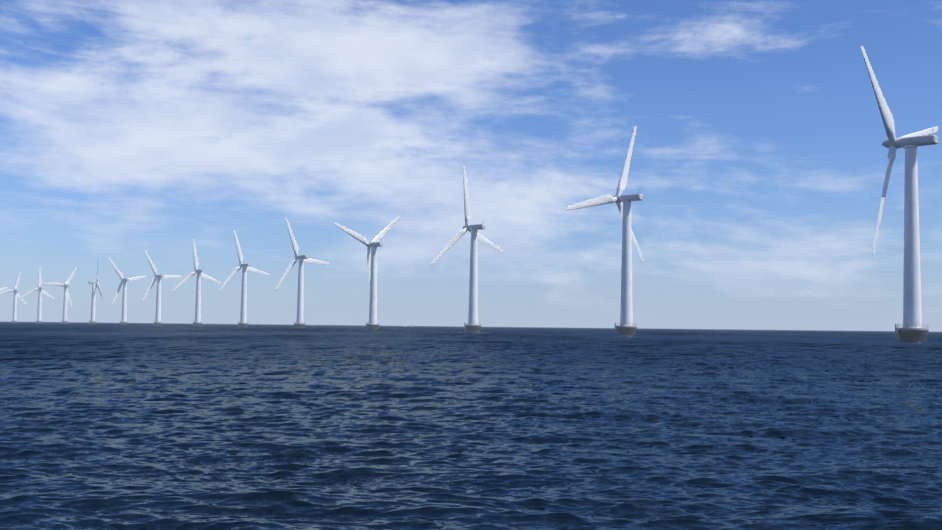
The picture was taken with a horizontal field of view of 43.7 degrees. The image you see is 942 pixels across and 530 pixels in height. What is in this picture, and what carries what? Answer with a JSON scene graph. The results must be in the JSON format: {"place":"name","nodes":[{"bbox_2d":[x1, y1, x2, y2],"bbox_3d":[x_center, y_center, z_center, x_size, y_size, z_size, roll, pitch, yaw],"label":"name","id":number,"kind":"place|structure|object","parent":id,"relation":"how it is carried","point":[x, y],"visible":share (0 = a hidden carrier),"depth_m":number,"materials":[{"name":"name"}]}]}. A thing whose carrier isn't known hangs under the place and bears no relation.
{"place":"outdoors","nodes":[
{"label":"outdoors","id":0,"kind":"place"},
{"bbox_2d":[0,321,941,529],"bbox_3d":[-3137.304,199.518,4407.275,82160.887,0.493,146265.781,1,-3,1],"label":"sea","id":1,"kind":"structure","parent":0,"point":[144,426],"depth_m":35.85,"materials":[{"name":"liquid"}]},
{"bbox_2d":[0,272,25,322],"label":"wind turbine","id":2,"kind":"object","parent":1,"relation":"in","point":[15,290],"visible":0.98,"depth_m":2317.45,"materials":[{"name":"paint"}]},
{"bbox_2d":[20,268,54,322],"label":"wind turbine","id":3,"kind":"object","parent":1,"relation":"in","point":[39,311],"visible":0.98,"depth_m":2142.39,"materials":[{"name":"paint"}]},
{"bbox_2d":[43,267,76,323],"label":"wind turbine","id":4,"kind":"object","parent":1,"relation":"in","point":[65,285],"visible":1,"depth_m":1963.70,"materials":[{"name":"paint"}]},
{"bbox_2d":[88,263,101,323],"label":"wind turbine","id":5,"kind":"object","parent":1,"relation":"in","point":[95,284],"visible":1,"depth_m":1799.53,"materials":[{"name":"paint"}]},
{"bbox_2d":[109,258,145,324],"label":"wind turbine","id":6,"kind":"object","parent":1,"relation":"in","point":[124,281],"visible":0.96,"depth_m":1672.35,"materials":[{"name":"paint"}]},
{"bbox_2d":[142,251,181,324],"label":"wind turbine","id":7,"kind":"object","parent":1,"relation":"in","point":[158,278],"visible":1,"depth_m":1529.94,"materials":[{"name":"paint"}]},
{"bbox_2d":[173,239,220,325],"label":"wind turbine","id":8,"kind":"object","parent":1,"relation":"in","point":[200,274],"visible":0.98,"depth_m":1365.64,"materials":[{"name":"paint"}]},
{"bbox_2d":[218,230,268,326],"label":"wind turbine","id":9,"kind":"object","parent":1,"relation":"in","point":[245,267],"visible":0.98,"depth_m":1219.14,"materials":[{"name":"paint"}]},
{"bbox_2d":[275,218,328,327],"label":"wind turbine","id":10,"kind":"object","parent":1,"relation":"in","point":[300,322],"visible":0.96,"depth_m":1061.72,"materials":[{"name":"paint"}]},
{"bbox_2d":[334,216,398,329],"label":"wind turbine","id":11,"kind":"object","parent":1,"relation":"in","point":[373,244],"visible":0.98,"depth_m":885.41,"materials":[{"name":"paint"}]},
{"bbox_2d":[431,166,503,331],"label":"wind turbine","id":12,"kind":"object","parent":1,"relation":"in","point":[472,325],"visible":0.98,"depth_m":720.35,"materials":[{"name":"paint"}]},
{"bbox_2d":[566,126,643,334],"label":"wind turbine","id":13,"kind":"object","parent":1,"relation":"in","point":[626,327],"visible":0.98,"depth_m":548.92,"materials":[{"name":"paint"}]},
{"bbox_2d":[861,46,937,340],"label":"wind turbine","id":14,"kind":"object","parent":1,"relation":"in","point":[912,329],"visible":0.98,"depth_m":375.73,"materials":[{"name":"paint"}]},
{"bbox_2d":[0,0,941,330],"label":"sky","id":15,"kind":"structure","parent":0,"point":[129,128],"materials":[{"name":"blue"}]}
]}

